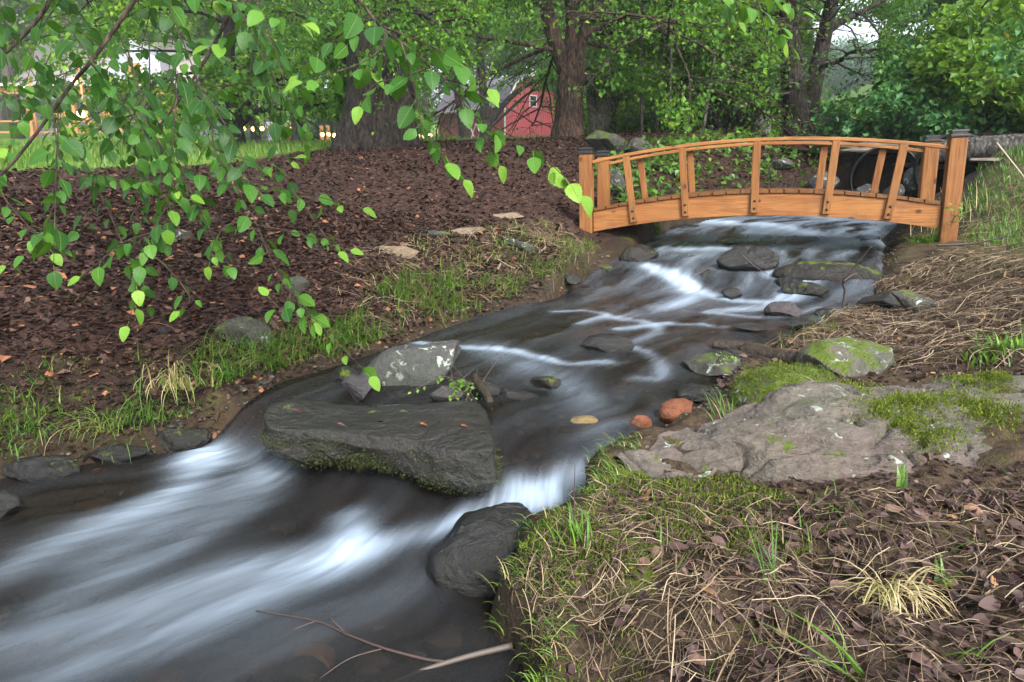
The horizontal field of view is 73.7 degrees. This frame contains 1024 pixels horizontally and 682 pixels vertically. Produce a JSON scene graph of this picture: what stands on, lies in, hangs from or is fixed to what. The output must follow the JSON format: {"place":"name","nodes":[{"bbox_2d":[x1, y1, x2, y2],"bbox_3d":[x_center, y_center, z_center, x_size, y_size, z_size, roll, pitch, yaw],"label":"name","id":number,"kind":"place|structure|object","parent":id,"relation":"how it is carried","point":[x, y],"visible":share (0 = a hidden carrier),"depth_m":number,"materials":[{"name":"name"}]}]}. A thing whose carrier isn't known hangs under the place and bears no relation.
{"place":"outdoors","nodes":[
{"label":"outdoors","id":0,"kind":"place"},
{"bbox_2d":[0,131,615,170],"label":"lawn grass","id":1,"kind":"structure","parent":0,"point":[253,147],"depth_m":8.31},
{"bbox_2d":[0,215,897,681],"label":"stream water","id":2,"kind":"structure","parent":0,"point":[144,581],"depth_m":1.70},
{"bbox_2d":[0,491,23,521],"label":"rock","id":3,"kind":"object","parent":2,"relation":"in","point":[11,504],"visible":1,"depth_m":1.66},
{"bbox_2d":[1,455,80,485],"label":"rock","id":4,"kind":"object","parent":2,"relation":"in","point":[38,468],"visible":0.91,"depth_m":1.85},
{"bbox_2d":[89,444,152,468],"bbox_3d":[-1.135,0.337,1.986,0.157,0.071,0.078,0,14,0],"label":"rock","id":5,"kind":"object","parent":2,"relation":"on","point":[121,457],"visible":0.97,"depth_m":1.97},
{"bbox_2d":[328,366,358,383],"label":"rock","id":6,"kind":"object","parent":2,"relation":"on","point":[340,374],"visible":0.59,"depth_m":2.31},
{"bbox_2d":[256,602,443,677],"bbox_3d":[-0.314,0.505,1.167,0.389,0.073,0.107,5,15,21],"label":"twig","id":7,"kind":"object","parent":2,"relation":"on","point":[390,649],"visible":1,"depth_m":1.18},
{"bbox_2d":[342,374,371,402],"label":"rock","id":8,"kind":"object","parent":2,"relation":"on","point":[358,388],"visible":0.88,"depth_m":2.09,"materials":[{"name":"grey stone"}]},
{"bbox_2d":[254,399,502,498],"bbox_3d":[-0.356,0.279,1.815,0.688,0.150,0.433,0,14,0],"label":"flat rock","id":9,"kind":"object","parent":2,"relation":"in","point":[442,448],"visible":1,"depth_m":1.76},
{"bbox_2d":[359,340,460,404],"bbox_3d":[-0.360,0.110,2.356,0.362,0.224,0.200,0,14,0],"label":"rock","id":10,"kind":"object","parent":2,"relation":"in","point":[412,365],"visible":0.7,"depth_m":2.28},
{"bbox_2d":[429,385,463,401],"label":"rock","id":11,"kind":"object","parent":2,"relation":"in","point":[442,393],"visible":0.87,"depth_m":2.07,"materials":[{"name":"grey stone"}]},
{"bbox_2d":[391,642,512,681],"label":"twig","id":12,"kind":"object","parent":2,"relation":"on","point":[492,650],"visible":1,"depth_m":1.15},
{"bbox_2d":[471,373,492,402],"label":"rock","id":13,"kind":"object","parent":2,"relation":"on","point":[482,387],"visible":0.98,"depth_m":2.08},
{"bbox_2d":[469,377,501,399],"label":"rock","id":14,"kind":"object","parent":2,"relation":"on","point":[494,388],"visible":0.51,"depth_m":2.15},
{"bbox_2d":[497,387,537,402],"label":"rock","id":15,"kind":"object","parent":2,"relation":"in","point":[512,394],"visible":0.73,"depth_m":2.14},
{"bbox_2d":[530,376,560,389],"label":"rock","id":16,"kind":"object","parent":2,"relation":"in","point":[549,382],"visible":1,"depth_m":2.09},
{"bbox_2d":[570,415,597,422],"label":"stone","id":17,"kind":"object","parent":2,"relation":"in","point":[585,419],"visible":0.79,"depth_m":1.93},
{"bbox_2d":[583,333,634,352],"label":"rock","id":18,"kind":"object","parent":2,"relation":"in","point":[607,342],"visible":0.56,"depth_m":2.63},
{"bbox_2d":[630,415,651,428],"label":"stone","id":19,"kind":"object","parent":2,"relation":"in","point":[641,421],"visible":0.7,"depth_m":1.91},
{"bbox_2d":[676,383,724,402],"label":"rock","id":20,"kind":"object","parent":2,"relation":"on","point":[693,392],"visible":0.86,"depth_m":2.10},
{"bbox_2d":[682,353,742,376],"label":"rock","id":21,"kind":"object","parent":2,"relation":"in","point":[703,364],"visible":0.78,"depth_m":2.35,"materials":[{"name":"stone"}]},
{"bbox_2d":[721,288,742,299],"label":"rock","id":22,"kind":"object","parent":2,"relation":"on","point":[732,293],"visible":0.94,"depth_m":3.56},
{"bbox_2d":[712,340,768,349],"bbox_3d":[0.869,0.021,2.599,0.204,0.045,0.045,8,16,31],"label":"log","id":23,"kind":"object","parent":2,"relation":"on","point":[726,344],"visible":0.59,"depth_m":2.60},
{"bbox_2d":[716,245,779,270],"bbox_3d":[1.383,-0.470,4.002,0.360,0.182,0.219,0,14,0],"label":"rock","id":24,"kind":"object","parent":2,"relation":"in","point":[763,258],"visible":0.83,"depth_m":3.94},
{"bbox_2d":[730,322,767,330],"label":"rock","id":25,"kind":"object","parent":2,"relation":"on","point":[749,326],"visible":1,"depth_m":2.86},
{"bbox_2d":[764,301,801,316],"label":"rock","id":26,"kind":"object","parent":2,"relation":"on","point":[784,308],"visible":0.81,"depth_m":3.16,"materials":[{"name":"grey stone"}]},
{"bbox_2d":[774,276,802,286],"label":"rock","id":27,"kind":"object","parent":2,"relation":"in","point":[781,281],"visible":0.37,"depth_m":3.70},
{"bbox_2d":[783,318,817,328],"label":"rock","id":28,"kind":"object","parent":2,"relation":"on","point":[797,322],"visible":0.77,"depth_m":2.91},
{"bbox_2d":[781,282,828,297],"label":"rock","id":29,"kind":"object","parent":2,"relation":"on","point":[810,288],"visible":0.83,"depth_m":3.53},
{"bbox_2d":[26,0,933,109],"label":"sky","id":30,"kind":"structure","parent":0,"point":[865,28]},
{"bbox_2d":[0,70,1023,681],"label":"ground","id":31,"kind":"structure","parent":0,"point":[422,610],"depth_m":2.03,"materials":[{"name":"soil"}]},
{"bbox_2d":[0,0,147,138],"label":"willow tree","id":32,"kind":"object","parent":31,"relation":"on","point":[5,71],"visible":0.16,"depth_m":33.90,"materials":[{"name":"green plant"}]},
{"bbox_2d":[6,0,206,50],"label":"tree","id":33,"kind":"object","parent":31,"relation":"on","point":[24,12],"visible":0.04,"depth_m":41.73,"materials":[{"name":"green plant"}]},
{"bbox_2d":[0,40,243,138],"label":"house","id":34,"kind":"structure","parent":31,"relation":"on","point":[159,66],"depth_m":34.71,"materials":[{"name":"white"}]},
{"bbox_2d":[63,0,263,87],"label":"tree","id":35,"kind":"object","parent":31,"relation":"on","point":[189,23],"visible":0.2,"depth_m":36.31,"materials":[{"name":"green plant"}]},
{"bbox_2d":[115,350,222,423],"bbox_3d":[-0.982,0.115,2.020,0.299,0.212,0.234,0,14,0],"label":"grass tuft","id":36,"kind":"object","parent":31,"relation":"on","point":[175,383],"visible":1,"depth_m":2.07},
{"bbox_2d":[157,427,211,452],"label":"rock","id":37,"kind":"object","parent":31,"relation":"on","point":[175,439],"visible":0.88,"depth_m":2.04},
{"bbox_2d":[0,0,436,149],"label":"tree","id":38,"kind":"object","parent":31,"relation":"on","point":[239,119],"visible":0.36,"depth_m":10.64,"materials":[{"name":"green plant"}]},
{"bbox_2d":[213,316,272,346],"bbox_3d":[-1.019,-0.015,2.571,0.238,0.149,0.163,0,14,0],"label":"rock","id":39,"kind":"object","parent":31,"relation":"on","point":[245,322],"visible":0.58,"depth_m":2.52,"materials":[{"name":"stone"}]},
{"bbox_2d":[178,0,346,142],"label":"tree","id":40,"kind":"object","parent":31,"relation":"on","point":[205,21],"visible":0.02,"depth_m":37.91,"materials":[{"name":"green plant"}]},
{"bbox_2d":[189,0,344,142],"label":"tree","id":41,"kind":"object","parent":31,"relation":"on","point":[293,128],"visible":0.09,"depth_m":24.92,"materials":[{"name":"green plant"}]},
{"bbox_2d":[40,0,527,150],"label":"tree","id":42,"kind":"object","parent":31,"relation":"on","point":[377,127],"visible":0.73,"depth_m":7.15,"materials":[{"name":"green plant"}]},
{"bbox_2d":[202,0,435,141],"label":"tree","id":43,"kind":"object","parent":31,"relation":"on","point":[333,126],"visible":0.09,"depth_m":31.11,"materials":[{"name":"green plant"}]},
{"bbox_2d":[0,0,814,390],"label":"birch tree","id":44,"kind":"object","parent":31,"relation":"on","point":[146,132],"visible":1,"depth_m":1.79,"materials":[{"name":"green plant"}]},
{"bbox_2d":[0,0,834,141],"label":"woods","id":45,"kind":"object","parent":31,"relation":"on","point":[3,114],"visible":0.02,"depth_m":59.16,"materials":[{"name":"green plant"}]},
{"bbox_2d":[0,321,851,681],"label":"moss","id":46,"kind":"object","parent":31,"relation":"on","point":[770,493],"visible":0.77,"depth_m":1.32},
{"bbox_2d":[0,128,898,461],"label":"bark mulch","id":47,"kind":"object","parent":31,"relation":"on","point":[14,228],"visible":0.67,"depth_m":3.39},
{"bbox_2d":[39,399,124,453],"bbox_3d":[-1.237,0.226,1.957,0.217,0.140,0.175,-5,14,-20],"label":"grass tuft","id":48,"kind":"object","parent":47,"relation":"on","point":[98,422],"visible":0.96,"depth_m":1.98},
{"bbox_2d":[234,320,305,376],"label":"grass tuft","id":49,"kind":"object","parent":47,"relation":"on","point":[278,361],"visible":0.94,"depth_m":2.37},
{"bbox_2d":[282,276,309,291],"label":"rock","id":50,"kind":"object","parent":47,"relation":"on","point":[301,283],"visible":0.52,"depth_m":2.98,"materials":[{"name":"stone"}]},
{"bbox_2d":[373,246,418,258],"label":"stone","id":51,"kind":"object","parent":47,"relation":"on","point":[406,251],"visible":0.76,"depth_m":3.83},
{"bbox_2d":[503,238,534,251],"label":"stone","id":52,"kind":"object","parent":47,"relation":"on","point":[517,243],"visible":0.84,"depth_m":4.07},
{"bbox_2d":[771,158,792,168],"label":"rock","id":53,"kind":"object","parent":47,"relation":"on","point":[785,163],"visible":0.88,"depth_m":6.98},
{"bbox_2d":[0,225,904,681],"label":"pebbles","id":54,"kind":"object","parent":31,"relation":"on","point":[310,663],"visible":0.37,"depth_m":1.66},
{"bbox_2d":[408,375,502,409],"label":"water plant","id":55,"kind":"object","parent":31,"relation":"on","point":[462,382],"visible":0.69,"depth_m":2.13,"materials":[{"name":"green plant"}]},
{"bbox_2d":[411,0,510,139],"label":"tree","id":56,"kind":"object","parent":31,"relation":"on","point":[438,93],"visible":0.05,"depth_m":49.18,"materials":[{"name":"green plant"}]},
{"bbox_2d":[426,502,532,614],"bbox_3d":[-0.042,0.459,1.455,0.275,0.201,0.258,0,14,0],"label":"rock","id":57,"kind":"object","parent":31,"relation":"on","point":[470,544],"visible":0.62,"depth_m":1.36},
{"bbox_2d":[414,0,564,138],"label":"tree","id":58,"kind":"object","parent":31,"relation":"on","point":[463,129],"visible":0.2,"depth_m":18.05,"materials":[{"name":"green plant"}]},
{"bbox_2d":[436,72,555,137],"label":"barn","id":59,"kind":"structure","parent":31,"relation":"on","point":[543,117],"depth_m":57.12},
{"bbox_2d":[0,143,1023,681],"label":"grass","id":60,"kind":"structure","parent":31,"relation":"on","point":[224,349],"depth_m":2.51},
{"bbox_2d":[410,0,614,137],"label":"tree","id":61,"kind":"object","parent":31,"relation":"on","point":[509,98],"visible":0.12,"depth_m":18.85,"materials":[{"name":"green plant"}]},
{"bbox_2d":[495,4,587,103],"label":"tree","id":62,"kind":"object","parent":31,"relation":"on","point":[525,47],"depth_m":65.47,"materials":[{"name":"green plant"}]},
{"bbox_2d":[541,505,593,560],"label":"weed","id":63,"kind":"object","parent":31,"relation":"on","point":[577,528],"visible":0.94,"depth_m":1.28,"materials":[{"name":"green plant"}]},
{"bbox_2d":[266,0,886,164],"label":"tree","id":64,"kind":"object","parent":31,"relation":"on","point":[568,52],"visible":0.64,"depth_m":8.40,"materials":[{"name":"green plant"}]},
{"bbox_2d":[471,0,717,133],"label":"tree","id":65,"kind":"object","parent":31,"relation":"on","point":[598,121],"visible":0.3,"depth_m":12.15,"materials":[{"name":"plant"}]},
{"bbox_2d":[586,130,627,152],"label":"boulder","id":66,"kind":"object","parent":31,"relation":"on","point":[598,140],"visible":0.8,"depth_m":7.05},
{"bbox_2d":[610,168,625,194],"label":"rock","id":67,"kind":"object","parent":31,"relation":"on","point":[616,178],"visible":0.59,"depth_m":5.78,"materials":[{"name":"stone"}]},
{"bbox_2d":[583,91,672,134],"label":"bush","id":68,"kind":"object","parent":31,"relation":"on","point":[611,128],"visible":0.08,"depth_m":13.70,"materials":[{"name":"green plant"}]},
{"bbox_2d":[626,138,650,154],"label":"rock","id":69,"kind":"object","parent":31,"relation":"on","point":[635,144],"visible":0.77,"depth_m":7.04,"materials":[{"name":"stone"}]},
{"bbox_2d":[619,244,658,261],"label":"rock","id":70,"kind":"object","parent":31,"relation":"on","point":[638,253],"visible":0.66,"depth_m":4.35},
{"bbox_2d":[580,0,714,131],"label":"sapling","id":71,"kind":"object","parent":31,"relation":"on","point":[639,44],"visible":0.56,"depth_m":8.56,"materials":[{"name":"green plant"}]},
{"bbox_2d":[598,0,696,130],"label":"sapling","id":72,"kind":"object","parent":31,"relation":"on","point":[660,85],"visible":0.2,"depth_m":8.92,"materials":[{"name":"green plant"}]},
{"bbox_2d":[328,170,1023,681],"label":"straw","id":73,"kind":"object","parent":31,"relation":"on","point":[850,508],"visible":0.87,"depth_m":1.19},
{"bbox_2d":[659,398,692,423],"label":"stone","id":74,"kind":"object","parent":31,"relation":"on","point":[671,410],"visible":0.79,"depth_m":1.94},
{"bbox_2d":[595,35,757,130],"bbox_3d":[3.227,-4.795,12.388,3.515,2.413,3.522,-12,18,-41],"label":"shrub","id":75,"kind":"object","parent":31,"relation":"on","point":[633,101],"visible":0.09,"depth_m":12.14,"materials":[{"name":"green plant"}]},
{"bbox_2d":[607,0,764,128],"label":"sapling","id":76,"kind":"object","parent":31,"relation":"on","point":[730,86],"visible":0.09,"depth_m":9.02,"materials":[{"name":"green plant"}]},
{"bbox_2d":[603,0,771,130],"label":"sapling","id":77,"kind":"object","parent":31,"relation":"on","point":[671,49],"visible":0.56,"depth_m":8.24,"materials":[{"name":"green plant"}]},
{"bbox_2d":[618,2,774,129],"bbox_3d":[2.400,-3.927,8.240,1.549,2.748,2.184,13,19,43],"label":"sapling","id":78,"kind":"object","parent":31,"relation":"on","point":[705,117],"visible":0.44,"depth_m":8.43,"materials":[{"name":"green plant"}]},
{"bbox_2d":[664,3,769,128],"bbox_3d":[2.950,-4.550,9.605,1.876,3.229,1.720,0,14,0],"label":"sapling","id":79,"kind":"object","parent":31,"relation":"on","point":[719,112],"visible":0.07,"depth_m":9.70,"materials":[{"name":"green plant"}]},
{"bbox_2d":[594,126,845,201],"bbox_3d":[1.953,-1.788,6.942,3.562,0.910,1.618,-9,16,-34],"label":"ground cover","id":80,"kind":"object","parent":31,"relation":"on","point":[653,191],"visible":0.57,"depth_m":6.89,"materials":[{"name":"green plant"}]},
{"bbox_2d":[612,0,829,132],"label":"shrub","id":81,"kind":"object","parent":31,"relation":"on","point":[736,109],"visible":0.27,"depth_m":9.59,"materials":[{"name":"green plant"}]},
{"bbox_2d":[702,385,739,419],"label":"grass tuft","id":82,"kind":"object","parent":31,"relation":"on","point":[721,408],"visible":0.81,"depth_m":1.89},
{"bbox_2d":[506,0,976,136],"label":"tree","id":83,"kind":"object","parent":31,"relation":"on","point":[881,10],"visible":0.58,"depth_m":9.16,"materials":[{"name":"green plant"}]},
{"bbox_2d":[741,500,776,588],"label":"grass tuft","id":84,"kind":"object","parent":31,"relation":"on","point":[773,565],"visible":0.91,"depth_m":1.11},
{"bbox_2d":[513,254,1023,681],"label":"leaf litter","id":85,"kind":"object","parent":31,"relation":"on","point":[991,602],"visible":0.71,"depth_m":1.17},
{"bbox_2d":[739,343,797,363],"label":"rock","id":86,"kind":"object","parent":31,"relation":"on","point":[789,357],"visible":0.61,"depth_m":2.41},
{"bbox_2d":[578,129,969,242],"bbox_3d":[1.667,-0.952,4.704,2.310,0.830,0.720,3,14,18],"label":"footbridge","id":87,"kind":"object","parent":31,"relation":"on","point":[921,209],"visible":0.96,"depth_m":4.43,"materials":[{"name":"brown wood"}]},
{"bbox_2d":[636,0,917,133],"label":"tree","id":88,"kind":"object","parent":31,"relation":"on","point":[766,130],"visible":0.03,"depth_m":12.18,"materials":[{"name":"green plant"}]},
{"bbox_2d":[721,358,839,406],"bbox_3d":[0.812,0.175,2.048,0.380,0.220,0.292,0,14,0],"label":"moss","id":89,"kind":"object","parent":31,"relation":"on","point":[755,385],"visible":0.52,"depth_m":2.02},
{"bbox_2d":[755,603,864,681],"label":"grass tuft","id":90,"kind":"object","parent":31,"relation":"on","point":[850,659],"visible":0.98,"depth_m":0.88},
{"bbox_2d":[615,368,1023,484],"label":"rock outcrop","id":91,"kind":"object","parent":31,"relation":"on","point":[814,430],"visible":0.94,"depth_m":1.61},
{"bbox_2d":[808,172,839,188],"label":"rock","id":92,"kind":"object","parent":31,"relation":"on","point":[812,182],"visible":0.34,"depth_m":6.77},
{"bbox_2d":[772,260,883,288],"bbox_3d":[1.758,-0.370,3.782,0.602,0.157,0.299,4,14,15],"label":"rock","id":93,"kind":"object","parent":31,"relation":"on","point":[829,270],"visible":0.66,"depth_m":3.68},
{"bbox_2d":[796,336,895,376],"bbox_3d":[1.104,0.078,2.260,0.250,0.163,0.275,-11,17,-38],"label":"rock","id":94,"kind":"object","parent":31,"relation":"on","point":[846,356],"visible":0.58,"depth_m":2.20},
{"bbox_2d":[823,66,875,124],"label":"bush","id":95,"kind":"object","parent":31,"relation":"on","point":[828,95],"visible":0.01,"depth_m":9.96,"materials":[{"name":"green plant"}]},
{"bbox_2d":[804,33,908,94],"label":"tree","id":96,"kind":"object","parent":31,"relation":"on","point":[865,65],"visible":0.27,"depth_m":116.20,"materials":[{"name":"plant"}]},
{"bbox_2d":[786,80,942,138],"bbox_3d":[4.754,-2.746,9.018,2.448,1.260,2.440,0,14,0],"label":"bush","id":97,"kind":"object","parent":31,"relation":"on","point":[845,112],"visible":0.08,"depth_m":8.67,"materials":[{"name":"green plant"}]},
{"bbox_2d":[860,291,900,309],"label":"rock","id":98,"kind":"object","parent":31,"relation":"on","point":[887,298],"visible":0.64,"depth_m":3.16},
{"bbox_2d":[849,145,919,196],"bbox_3d":[3.896,-1.704,7.132,0.621,0.621,1.320,7,15,27],"label":"culvert pipe","id":99,"kind":"object","parent":31,"relation":"on","point":[911,156],"visible":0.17,"depth_m":6.67,"materials":[{"name":"black concrete"}]},
{"bbox_2d":[839,147,897,154],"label":"stone","id":100,"kind":"object","parent":99,"relation":"on","point":[862,150],"visible":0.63,"depth_m":6.79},
{"bbox_2d":[807,557,973,620],"bbox_3d":[0.580,0.378,1.049,0.242,0.117,0.178,0,14,0],"label":"grass tuft","id":101,"kind":"object","parent":31,"relation":"on","point":[896,591],"visible":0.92,"depth_m":1.04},
{"bbox_2d":[896,463,907,488],"bbox_3d":[0.777,0.267,1.359,0.020,0.046,0.027,5,14,20],"label":"sprout","id":102,"kind":"object","parent":31,"relation":"on","point":[901,480],"visible":0.94,"depth_m":1.36,"materials":[{"name":"green plant"}]},
{"bbox_2d":[793,1,1023,131],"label":"bush","id":103,"kind":"object","parent":31,"relation":"on","point":[834,104],"visible":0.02,"depth_m":8.45,"materials":[{"name":"green plant"}]},
{"bbox_2d":[801,50,1023,148],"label":"bush","id":104,"kind":"object","parent":31,"relation":"on","point":[938,121],"visible":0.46,"depth_m":7.49,"materials":[{"name":"green plant"}]},
{"bbox_2d":[892,290,938,311],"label":"rock","id":105,"kind":"object","parent":31,"relation":"on","point":[905,298],"visible":0.65,"depth_m":2.97,"materials":[{"name":"stone"}]},
{"bbox_2d":[903,166,936,192],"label":"rock","id":106,"kind":"object","parent":31,"relation":"on","point":[909,183],"visible":0.44,"depth_m":6.34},
{"bbox_2d":[906,228,942,243],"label":"weed","id":107,"kind":"object","parent":31,"relation":"on","point":[926,240],"visible":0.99,"depth_m":4.11,"materials":[{"name":"green plant"}]},
{"bbox_2d":[887,0,980,43],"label":"tree","id":108,"kind":"object","parent":31,"relation":"on","point":[929,10],"visible":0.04,"depth_m":18.13,"materials":[{"name":"green plant"}]},
{"bbox_2d":[847,0,1023,140],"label":"bush","id":109,"kind":"object","parent":31,"relation":"on","point":[943,64],"visible":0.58,"depth_m":7.19,"materials":[{"name":"green plant"}]},
{"bbox_2d":[934,554,964,592],"bbox_3d":[0.683,0.368,1.074,0.044,0.050,0.070,0,14,0],"label":"sprout","id":110,"kind":"object","parent":31,"relation":"on","point":[938,577],"visible":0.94,"depth_m":1.08,"materials":[{"name":"green plant"}]},
{"bbox_2d":[912,133,986,187],"bbox_3d":[4.234,-1.667,6.627,0.621,0.621,1.320,7,15,27],"label":"culvert pipe","id":111,"kind":"object","parent":31,"relation":"on","point":[915,162],"visible":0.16,"depth_m":6.21,"materials":[{"name":"black plastic"}]},
{"bbox_2d":[885,17,1023,136],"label":"bush","id":112,"kind":"object","parent":31,"relation":"on","point":[996,59],"visible":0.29,"depth_m":7.10,"materials":[{"name":"green plant"}]},
{"bbox_2d":[885,0,1023,62],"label":"walnut tree","id":113,"kind":"object","parent":31,"relation":"on","point":[1015,7],"visible":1,"depth_m":4.06,"materials":[{"name":"green plant"}]},
{"bbox_2d":[938,134,1023,161],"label":"log","id":114,"kind":"object","parent":31,"relation":"on","point":[982,147],"visible":0.41,"depth_m":5.75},
{"bbox_2d":[957,328,1023,368],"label":"weed","id":115,"kind":"object","parent":31,"relation":"on","point":[1006,344],"visible":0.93,"depth_m":2.03,"materials":[{"name":"green plant"}]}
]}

